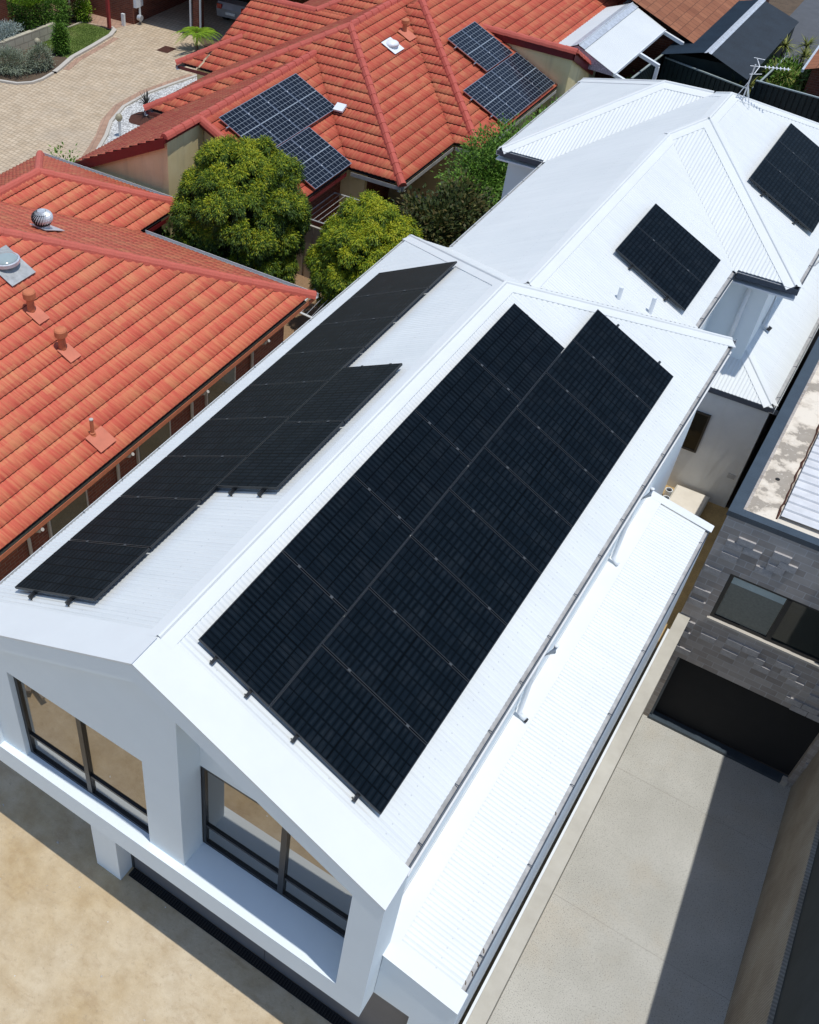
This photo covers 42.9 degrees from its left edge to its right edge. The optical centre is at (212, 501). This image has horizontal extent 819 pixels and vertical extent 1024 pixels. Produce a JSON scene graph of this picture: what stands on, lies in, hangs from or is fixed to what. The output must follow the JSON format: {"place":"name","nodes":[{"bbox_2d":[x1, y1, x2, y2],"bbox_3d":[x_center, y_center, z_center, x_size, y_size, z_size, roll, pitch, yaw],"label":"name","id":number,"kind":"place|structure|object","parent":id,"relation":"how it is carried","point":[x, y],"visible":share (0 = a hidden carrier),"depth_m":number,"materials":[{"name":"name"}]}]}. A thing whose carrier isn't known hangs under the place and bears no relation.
{"place":"outdoors","nodes":[
{"label":"outdoors","id":0,"kind":"place"},
{"bbox_2d":[0,19,106,81],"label":"garden bed","id":1,"kind":"object","parent":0,"point":[59,60],"visible":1,"depth_m":44.06,"materials":[{"name":"soil"}]},
{"bbox_2d":[0,42,32,77],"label":"garden shrub","id":2,"kind":"object","parent":1,"relation":"on","point":[6,68],"visible":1,"depth_m":43.53,"materials":[{"name":"green plant"}]},
{"bbox_2d":[0,22,54,54],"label":"limestone wall","id":3,"kind":"structure","parent":1,"relation":"on","point":[24,40],"depth_m":45.88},
{"bbox_2d":[6,0,54,33],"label":"clipped hedge","id":4,"kind":"object","parent":1,"relation":"on","point":[29,13],"visible":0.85,"depth_m":46.09,"materials":[{"name":"green plant"}]},
{"bbox_2d":[23,42,55,73],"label":"garden shrub","id":5,"kind":"object","parent":1,"relation":"on","point":[36,64],"visible":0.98,"depth_m":43.80,"materials":[{"name":"green plant"}]},
{"bbox_2d":[41,0,71,27],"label":"garden shrub","id":6,"kind":"object","parent":1,"relation":"on","point":[59,7],"visible":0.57,"depth_m":47.40,"materials":[{"name":"green plant"}]},
{"bbox_2d":[49,18,71,56],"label":"garden shrub","id":7,"kind":"object","parent":1,"relation":"on","point":[60,37],"visible":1,"depth_m":44.98,"materials":[{"name":"green plant"}]},
{"bbox_2d":[31,23,110,57],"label":"lawn grass","id":8,"kind":"structure","parent":1,"relation":"on","point":[82,36],"depth_m":47.05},
{"bbox_2d":[70,0,93,21],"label":"garden shrub","id":9,"kind":"object","parent":1,"relation":"on","point":[84,15],"visible":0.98,"depth_m":48.26,"materials":[{"name":"green plant"}]},
{"bbox_2d":[0,0,235,173],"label":"courtyard paving","id":10,"kind":"structure","parent":0,"point":[70,109],"depth_m":42.80,"materials":[{"name":"brick"}]},
{"bbox_2d":[52,26,116,72],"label":"lawn kerb","id":11,"kind":"structure","parent":10,"relation":"on","point":[69,59],"depth_m":45.73,"materials":[{"name":"concrete"}]},
{"bbox_2d":[82,74,192,155],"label":"paving border","id":12,"kind":"object","parent":10,"relation":"on","point":[100,133],"visible":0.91,"depth_m":40.67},
{"bbox_2d":[103,77,196,145],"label":"pebble bed","id":13,"kind":"object","parent":10,"relation":"on","point":[127,112],"visible":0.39,"depth_m":40.93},
{"bbox_2d":[96,74,196,148],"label":"pebble kerb","id":14,"kind":"structure","parent":13,"relation":"on","point":[108,128],"depth_m":41.31,"materials":[{"name":"concrete"}]},
{"bbox_2d":[0,0,308,32],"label":"brick house","id":15,"kind":"structure","parent":10,"relation":"on","point":[135,11],"depth_m":48.36,"materials":[{"name":"orange brick"}]},
{"bbox_2d":[171,26,222,51],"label":"tree fern","id":16,"kind":"object","parent":10,"relation":"on","point":[205,31],"visible":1,"depth_m":44.99,"materials":[{"name":"green plant"}]},
{"bbox_2d":[216,0,250,19],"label":"parked car","id":17,"kind":"object","parent":10,"relation":"on","point":[229,9],"visible":0.42,"depth_m":47.54,"materials":[{"name":"silver metal"}]},
{"bbox_2d":[283,274,322,340],"bbox_3d":[0.972,-6.024,30.505,12.100,0.001,5.600,26,50,26],"label":"mulch bed","id":18,"kind":"object","parent":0,"point":[294,324],"depth_m":29.99,"materials":[{"name":"brown wood"}]},
{"bbox_2d":[167,133,312,283],"bbox_3d":[0.798,-7.946,28.922,4.152,5.066,4.010,26,50,26],"label":"round tree","id":19,"kind":"object","parent":18,"relation":"on","point":[226,206],"visible":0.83,"depth_m":27.43,"materials":[{"name":"green plant"}]},
{"bbox_2d":[296,224,321,277],"bbox_3d":[3.048,-7.590,30.838,2.101,1.790,0.080,28,50,27],"label":"steel fence","id":20,"kind":"object","parent":18,"relation":"on","point":[311,236],"visible":0.2,"depth_m":30.78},
{"bbox_2d":[392,167,498,246],"bbox_3d":[6.666,-7.338,29.058,3.643,4.164,4.755,49,62,39],"label":"dark bush","id":21,"kind":"object","parent":18,"relation":"on","point":[449,209],"visible":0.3,"depth_m":27.86,"materials":[{"name":"green plant"}]},
{"bbox_2d":[0,647,656,1023],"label":"sand","id":22,"kind":"structure","parent":0,"point":[144,952],"depth_m":16.48,"materials":[{"name":"sand"}]},
{"bbox_2d":[129,868,350,1023],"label":"drain grate","id":23,"kind":"object","parent":22,"relation":"on","point":[251,958],"visible":1,"depth_m":16.42,"materials":[{"name":"black metal"}]},
{"bbox_2d":[303,188,423,307],"bbox_3d":[4.239,-6.323,27.597,3.569,4.400,3.350,26,50,26],"label":"round tree","id":24,"kind":"object","parent":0,"point":[356,240],"visible":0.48,"depth_m":26.36,"materials":[{"name":"green plant"}]},
{"bbox_2d":[387,200,443,236],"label":"patio paving","id":25,"kind":"structure","parent":0,"point":[397,204],"depth_m":34.94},
{"bbox_2d":[432,112,537,233],"bbox_3d":[8.542,-9.372,30.630,3.594,4.579,6.051,26,50,26],"label":"green tree","id":26,"kind":"object","parent":25,"relation":"on","point":[496,172],"visible":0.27,"depth_m":29.71,"materials":[{"name":"green plant"}]},
{"bbox_2d":[385,0,818,1023],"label":"ground","id":27,"kind":"structure","parent":0,"point":[787,6],"depth_m":26.25,"materials":[{"name":"concrete"}]},
{"bbox_2d":[0,150,318,580],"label":"tiled house","id":28,"kind":"structure","parent":27,"relation":"on","point":[166,338],"depth_m":23.05,"materials":[{"name":"tile"}]},
{"bbox_2d":[0,245,34,286],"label":"skylight","id":29,"kind":"object","parent":28,"relation":"attached to","point":[15,268],"visible":1,"depth_m":22.56,"materials":[{"name":"plastic"}]},
{"bbox_2d":[22,288,49,324],"bbox_3d":[-3.897,-4.306,22.102,0.504,0.669,0.340,26,50,26],"label":"roof vent","id":30,"kind":"object","parent":28,"relation":"on","point":[37,314],"visible":1,"depth_m":22.14,"materials":[{"name":"ceramic"}]},
{"bbox_2d":[30,208,64,230],"bbox_3d":[-4.082,-6.833,24.622,0.550,0.670,0.714,26,50,26],"label":"turbine vent","id":31,"kind":"object","parent":28,"relation":"on","point":[41,218],"visible":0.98,"depth_m":24.37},
{"bbox_2d":[54,326,80,362],"bbox_3d":[-3.175,-3.438,21.874,0.504,0.669,0.340,26,50,26],"label":"roof vent","id":32,"kind":"object","parent":28,"relation":"on","point":[69,352],"visible":1,"depth_m":21.92,"materials":[{"name":"ceramic"}]},
{"bbox_2d":[47,490,88,538],"bbox_3d":[-3.054,0.421,21.536,0.080,1.150,1.200,26,50,26],"label":"window","id":33,"kind":"structure","parent":28,"relation":"in","point":[57,523],"depth_m":21.32,"materials":[{"name":"grey glass"}]},
{"bbox_2d":[85,418,115,452],"bbox_3d":[-2.356,-1.456,21.038,0.462,0.602,0.500,26,50,26],"label":"plumbing vent","id":34,"kind":"object","parent":28,"relation":"attached to","point":[101,439],"visible":1,"depth_m":21.12,"materials":[{"name":"metal"}]},
{"bbox_2d":[136,420,170,464],"bbox_3d":[-1.340,-1.198,23.225,0.080,1.150,1.200,26,50,26],"label":"window","id":35,"kind":"structure","parent":28,"relation":"in","point":[163,434],"depth_m":23.01,"materials":[{"name":"glass"}]},
{"bbox_2d":[205,366,235,407],"bbox_3d":[0.196,-2.649,24.739,0.080,1.150,1.200,26,50,26],"label":"window","id":36,"kind":"structure","parent":28,"relation":"in","point":[228,379],"depth_m":24.52,"materials":[{"name":"glass"}]},
{"bbox_2d":[74,0,648,238],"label":"tiled house","id":37,"kind":"structure","parent":27,"relation":"on","point":[408,116],"depth_m":33.15,"materials":[{"name":"tile"}]},
{"bbox_3d":[2.318,-11.590,30.817,0.102,0.133,4.368,26,50,26],"label":"rail","id":38,"kind":"object","parent":37,"relation":"attached to","visible":0},
{"bbox_2d":[219,106,281,145],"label":"solar panel","id":39,"kind":"object","parent":38,"relation":"attached to","point":[240,121],"visible":0.73,"depth_m":29.95,"materials":[{"name":"glass"}]},
{"bbox_2d":[239,95,300,142],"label":"solar panel","id":40,"kind":"object","parent":38,"relation":"attached to","point":[265,114],"visible":1,"depth_m":30.50,"materials":[{"name":"glass"}]},
{"bbox_2d":[259,84,318,130],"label":"solar panel","id":41,"kind":"object","parent":38,"relation":"attached to","point":[290,107],"visible":1,"depth_m":31.11,"materials":[{"name":"glass"}]},
{"bbox_2d":[278,73,333,118],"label":"solar panel","id":42,"kind":"object","parent":38,"relation":"attached to","point":[307,95],"visible":1,"depth_m":31.72,"materials":[{"name":"glass"}]},
{"bbox_3d":[3.250,-10.031,30.258,0.102,0.134,2.279,26,50,26],"label":"rail","id":43,"kind":"object","parent":37,"relation":"attached to","visible":0},
{"bbox_2d":[277,139,333,189],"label":"solar panel","id":44,"kind":"object","parent":43,"relation":"attached to","point":[316,173],"visible":0.75,"depth_m":30.02,"materials":[{"name":"glass"}]},
{"bbox_2d":[291,127,351,175],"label":"solar panel","id":45,"kind":"object","parent":43,"relation":"attached to","point":[321,151],"visible":1,"depth_m":30.55,"materials":[{"name":"glass"}]},
{"bbox_3d":[9.471,-15.355,34.639,0.102,0.133,2.279,26,50,26],"label":"rail","id":46,"kind":"object","parent":37,"relation":"attached to","visible":0},
{"bbox_2d":[447,30,499,71],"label":"solar panel","id":47,"kind":"object","parent":46,"relation":"attached to","point":[473,50],"visible":1,"depth_m":34.30,"materials":[{"name":"glass"}]},
{"bbox_2d":[462,21,512,61],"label":"solar panel","id":48,"kind":"object","parent":46,"relation":"attached to","point":[487,41],"visible":1,"depth_m":34.93,"materials":[{"name":"glass"}]},
{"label":"rail","id":49,"kind":"object","parent":37,"relation":"attached to","visible":0},
{"bbox_2d":[463,81,517,124],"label":"solar panel","id":50,"kind":"object","parent":49,"relation":"attached to","point":[486,99],"visible":0.84,"depth_m":33.02,"materials":[{"name":"glass"}]},
{"bbox_2d":[477,71,529,112],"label":"solar panel","id":51,"kind":"object","parent":49,"relation":"attached to","point":[504,92],"visible":0.97,"depth_m":33.64,"materials":[{"name":"glass"}]},
{"bbox_2d":[491,61,542,103],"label":"solar panel","id":52,"kind":"object","parent":49,"relation":"attached to","point":[515,80],"visible":1,"depth_m":34.25,"materials":[{"name":"glass"}]},
{"bbox_2d":[505,52,554,92],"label":"solar panel","id":53,"kind":"object","parent":49,"relation":"attached to","point":[530,72],"visible":1,"depth_m":34.86,"materials":[{"name":"glass"}]},
{"bbox_2d":[559,0,683,79],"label":"patio roof","id":54,"kind":"structure","parent":27,"relation":"on","point":[612,40],"depth_m":37.25,"materials":[{"name":"white plastic"}]},
{"bbox_2d":[631,54,668,79],"bbox_3d":[17.220,-16.302,39.539,0.070,2.240,5.606,29,51,27],"label":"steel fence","id":55,"kind":"object","parent":27,"relation":"on","point":[646,72],"visible":0.2,"depth_m":38.57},
{"bbox_2d":[594,0,768,78],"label":"orange tiled house","id":56,"kind":"structure","parent":27,"relation":"on","point":[692,21],"depth_m":39.92,"materials":[{"name":"tile"}]},
{"bbox_2d":[658,57,746,96],"bbox_3d":[18.363,-15.147,38.306,0.070,2.240,3.723,-23,48,-22],"label":"steel fence","id":57,"kind":"object","parent":27,"relation":"on","point":[672,70],"visible":0.38,"depth_m":37.97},
{"bbox_2d":[661,0,798,95],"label":"dark shed","id":58,"kind":"structure","parent":27,"relation":"on","point":[736,39],"depth_m":38.64,"materials":[{"name":"black metal"}]},
{"bbox_2d":[746,49,810,96],"bbox_3d":[21.932,-16.053,39.340,2.730,2.751,6.356,26,50,26],"label":"garden shrub","id":59,"kind":"object","parent":27,"relation":"on","point":[791,63],"visible":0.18,"depth_m":38.58,"materials":[{"name":"green plant"}]},
{"bbox_2d":[750,80,818,122],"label":"steel fence","id":60,"kind":"object","parent":27,"relation":"on","point":[802,104],"visible":0.39,"depth_m":36.53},
{"bbox_2d":[785,45,818,96],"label":"corner house","id":61,"kind":"structure","parent":27,"relation":"on","point":[812,63],"depth_m":37.55,"materials":[{"name":"orange tile"}]},
{"bbox_2d":[488,714,790,1023],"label":"driveway","id":62,"kind":"structure","parent":0,"point":[671,880],"depth_m":20.09,"materials":[{"name":"concrete"}]},
{"bbox_2d":[724,751,818,1023],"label":"side wall","id":63,"kind":"structure","parent":62,"relation":"on","point":[754,999],"depth_m":18.30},
{"bbox_2d":[656,485,728,646],"bbox_3d":[9.937,1.212,22.761,2.090,0.001,5.100,26,50,26],"label":"dirt court","id":64,"kind":"object","parent":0,"point":[714,515],"depth_m":22.78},
{"bbox_2d":[667,484,709,521],"bbox_3d":[11.028,0.201,23.647,0.770,0.232,1.350,26,50,26],"label":"air conditioner unit","id":65,"kind":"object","parent":64,"relation":"on","point":[693,502],"depth_m":23.73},
{"bbox_2d":[654,709,787,775],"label":"ground","id":66,"kind":"structure","parent":0,"point":[720,742],"depth_m":22.67,"materials":[{"name":"concrete"}]},
{"bbox_2d":[0,78,818,1023],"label":"white house","id":67,"kind":"structure","parent":66,"relation":"on","point":[140,732],"depth_m":14.88,"materials":[{"name":"metal"}]},
{"bbox_2d":[13,677,148,833],"bbox_3d":[-1.844,3.627,14.572,2.470,2.150,0.080,26,50,26],"label":"window","id":68,"kind":"structure","parent":67,"relation":"in","point":[95,763],"depth_m":14.67,"materials":[{"name":"glass"}]},
{"bbox_2d":[28,295,368,600],"bbox_3d":[0.601,-1.627,16.951,0.092,0.140,10.573,26,50,26],"label":"mounting rail","id":69,"kind":"object","parent":67,"relation":"attached to","point":[31,595],"visible":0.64,"depth_m":13.91,"materials":[{"name":"black metal"}]},
{"bbox_2d":[15,540,149,600],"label":"solar panel","id":70,"kind":"object","parent":69,"relation":"attached to","point":[90,571],"visible":1,"depth_m":13.84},
{"bbox_2d":[70,497,200,548],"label":"solar panel","id":71,"kind":"object","parent":69,"relation":"attached to","point":[150,523],"visible":1,"depth_m":14.52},
{"bbox_2d":[121,457,246,500],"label":"solar panel","id":72,"kind":"object","parent":69,"relation":"attached to","point":[195,478],"visible":1,"depth_m":15.20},
{"bbox_2d":[167,417,289,456],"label":"solar panel","id":73,"kind":"object","parent":69,"relation":"attached to","point":[231,438],"visible":1,"depth_m":15.88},
{"bbox_2d":[209,381,327,419],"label":"solar panel","id":74,"kind":"object","parent":69,"relation":"attached to","point":[274,400],"visible":1,"depth_m":16.56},
{"bbox_2d":[248,347,364,385],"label":"solar panel","id":75,"kind":"object","parent":69,"relation":"attached to","point":[329,365],"visible":1,"depth_m":17.22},
{"bbox_2d":[285,316,397,353],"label":"solar panel","id":76,"kind":"object","parent":69,"relation":"attached to","point":[365,334],"visible":1,"depth_m":17.89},
{"bbox_2d":[319,288,428,324],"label":"solar panel","id":77,"kind":"object","parent":69,"relation":"attached to","point":[392,304],"visible":1,"depth_m":18.56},
{"bbox_2d":[350,261,456,297],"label":"solar panel","id":78,"kind":"object","parent":69,"relation":"attached to","point":[427,276],"visible":1,"depth_m":19.24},
{"bbox_2d":[134,856,408,1023],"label":"garage door","id":79,"kind":"structure","parent":67,"relation":"in","point":[377,1010],"depth_m":15.93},
{"bbox_2d":[201,766,351,937],"bbox_3d":[0.920,4.724,13.453,2.600,2.050,0.080,26,50,26],"label":"window","id":80,"kind":"structure","parent":67,"relation":"in","point":[235,825],"depth_m":13.60,"materials":[{"name":"glass"}]},
{"bbox_2d":[228,365,362,496],"bbox_3d":[1.352,-1.162,15.363,0.092,0.140,3.781,26,50,26],"label":"mounting rail","id":81,"kind":"object","parent":67,"relation":"attached to","point":[231,491],"visible":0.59,"depth_m":14.29,"materials":[{"name":"black metal"}]},
{"bbox_2d":[217,421,343,489],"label":"solar panel","id":82,"kind":"object","parent":81,"relation":"attached to","point":[280,456],"visible":1,"depth_m":14.56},
{"bbox_2d":[285,363,402,422],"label":"solar panel","id":83,"kind":"object","parent":81,"relation":"attached to","point":[344,394],"visible":1,"depth_m":15.61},
{"bbox_2d":[209,315,528,664],"bbox_3d":[2.654,-0.629,14.448,0.105,0.133,9.045,26,50,26],"label":"mounting rail","id":84,"kind":"object","parent":67,"relation":"attached to","point":[213,660],"visible":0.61,"depth_m":11.85,"materials":[{"name":"black metal"}]},
{"bbox_2d":[198,551,346,706],"bbox_3d":[0.765,1.520,12.324,1.134,0.036,1.760,43,54,4],"label":"solar panel","id":85,"kind":"object","parent":84,"relation":"attached to","point":[267,632],"visible":1,"depth_m":12.28,"materials":[{"name":"glass"}]},
{"bbox_2d":[282,475,413,611],"bbox_3d":[1.817,0.526,13.361,1.134,0.036,1.760,43,54,4],"label":"solar panel","id":86,"kind":"object","parent":84,"relation":"attached to","point":[346,542],"visible":1,"depth_m":13.31,"materials":[{"name":"glass"}]},
{"bbox_2d":[353,410,470,530],"bbox_3d":[2.869,-0.468,14.397,1.134,0.036,1.760,43,54,4],"label":"solar panel","id":87,"kind":"object","parent":84,"relation":"attached to","point":[411,469],"visible":1,"depth_m":14.35,"materials":[{"name":"glass"}]},
{"bbox_2d":[244,388,509,698],"bbox_3d":[3.059,-0.245,14.405,0.105,0.133,9.045,26,50,26],"label":"mounting rail","id":88,"kind":"object","parent":67,"relation":"attached to","point":[247,694],"visible":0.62,"depth_m":11.80,"materials":[{"name":"black metal"}]},
{"bbox_2d":[414,353,520,460],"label":"solar panel","id":89,"kind":"object","parent":88,"relation":"attached to","point":[467,405],"visible":1,"depth_m":15.39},
{"bbox_2d":[468,303,564,400],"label":"solar panel","id":90,"kind":"object","parent":88,"relation":"attached to","point":[516,350],"visible":1,"depth_m":16.43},
{"bbox_2d":[351,361,660,801],"bbox_3d":[4.760,0.495,14.726,0.105,0.133,10.603,26,50,26],"label":"mounting rail","id":91,"kind":"object","parent":67,"relation":"attached to","point":[355,797],"visible":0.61,"depth_m":12.31,"materials":[{"name":"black metal"}]},
{"bbox_2d":[269,645,426,814],"bbox_3d":[1.634,2.692,12.029,1.760,0.035,1.134,43,54,4],"label":"solar panel","id":92,"kind":"object","parent":91,"relation":"attached to","point":[350,729],"visible":1,"depth_m":12.00,"materials":[{"name":"glass"}]},
{"bbox_2d":[321,588,468,744],"bbox_3d":[2.316,2.048,12.701,1.760,0.035,1.134,43,54,4],"label":"solar panel","id":93,"kind":"object","parent":91,"relation":"attached to","point":[401,670],"visible":1,"depth_m":12.67,"materials":[{"name":"glass"}]},
{"bbox_2d":[368,536,506,681],"bbox_3d":[2.998,1.404,13.373,1.760,0.035,1.134,43,54,4],"label":"solar panel","id":94,"kind":"object","parent":91,"relation":"attached to","point":[443,612],"visible":1,"depth_m":13.34,"materials":[{"name":"glass"}]},
{"bbox_2d":[411,490,540,624],"bbox_3d":[3.680,0.760,14.045,1.760,0.035,1.134,43,54,4],"label":"solar panel","id":95,"kind":"object","parent":91,"relation":"attached to","point":[482,561],"visible":1,"depth_m":14.02,"materials":[{"name":"glass"}]},
{"bbox_2d":[449,447,571,573],"bbox_3d":[4.362,0.116,14.717,1.760,0.035,1.134,43,54,4],"label":"solar panel","id":96,"kind":"object","parent":91,"relation":"attached to","point":[509,507],"visible":1,"depth_m":14.69,"materials":[{"name":"glass"}]},
{"bbox_2d":[483,408,600,526],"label":"solar panel","id":97,"kind":"object","parent":91,"relation":"attached to","point":[548,471],"visible":1,"depth_m":15.36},
{"bbox_2d":[516,373,626,484],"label":"solar panel","id":98,"kind":"object","parent":91,"relation":"attached to","point":[575,430],"visible":1,"depth_m":16.04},
{"bbox_2d":[545,340,650,444],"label":"solar panel","id":99,"kind":"object","parent":91,"relation":"attached to","point":[599,391],"visible":1,"depth_m":16.71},
{"bbox_2d":[572,309,673,409],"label":"solar panel","id":100,"kind":"object","parent":91,"relation":"attached to","point":[623,358],"visible":1,"depth_m":17.38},
{"bbox_2d":[681,410,711,452],"bbox_3d":[11.013,-1.636,23.210,0.550,1.100,0.035,26,50,26],"label":"window","id":101,"kind":"structure","parent":67,"relation":"in","point":[700,421],"depth_m":23.15,"materials":[{"name":"glass"}]},
{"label":"rail","id":102,"kind":"object","parent":67,"relation":"attached to","visible":0},
{"bbox_2d":[615,226,703,310],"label":"solar panel","id":103,"kind":"object","parent":102,"relation":"attached to","point":[659,267],"visible":1,"depth_m":19.71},
{"bbox_2d":[636,204,720,283],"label":"solar panel","id":104,"kind":"object","parent":102,"relation":"attached to","point":[679,243],"visible":1,"depth_m":20.40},
{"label":"rail","id":105,"kind":"object","parent":67,"relation":"attached to","visible":0},
{"bbox_2d":[749,159,818,232],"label":"solar panel","id":106,"kind":"object","parent":105,"relation":"attached to","point":[784,193],"visible":1,"depth_m":21.86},
{"bbox_2d":[764,141,818,204],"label":"solar panel","id":107,"kind":"object","parent":105,"relation":"attached to","point":[800,174],"visible":1,"depth_m":22.55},
{"bbox_2d":[777,123,818,174],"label":"solar panel","id":108,"kind":"object","parent":105,"relation":"attached to","point":[804,148],"visible":1,"depth_m":23.23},
{"bbox_2d":[466,612,690,1023],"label":"boundary wall","id":109,"kind":"structure","parent":66,"relation":"on","point":[496,984],"depth_m":17.47,"materials":[{"name":"concrete"}]},
{"bbox_2d":[643,337,818,786],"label":"grey brick house","id":110,"kind":"structure","parent":66,"relation":"on","point":[741,673],"depth_m":20.35,"materials":[{"name":"black brick"}]},
{"bbox_2d":[655,658,818,774],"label":"garage door","id":111,"kind":"structure","parent":110,"relation":"in","point":[759,727],"depth_m":21.90,"materials":[{"name":"metal"}]},
{"bbox_2d":[710,574,818,662],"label":"window","id":112,"kind":"structure","parent":110,"relation":"in","point":[787,623],"depth_m":19.76,"materials":[{"name":"glass"}]},
{"bbox_2d":[773,841,818,1023],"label":"neighbour building","id":113,"kind":"structure","parent":66,"relation":"on","point":[798,1001],"depth_m":15.66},
{"bbox_2d":[784,0,818,66],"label":"road","id":114,"kind":"structure","parent":0,"point":[805,14],"depth_m":47.37,"materials":[{"name":"asphalt"}]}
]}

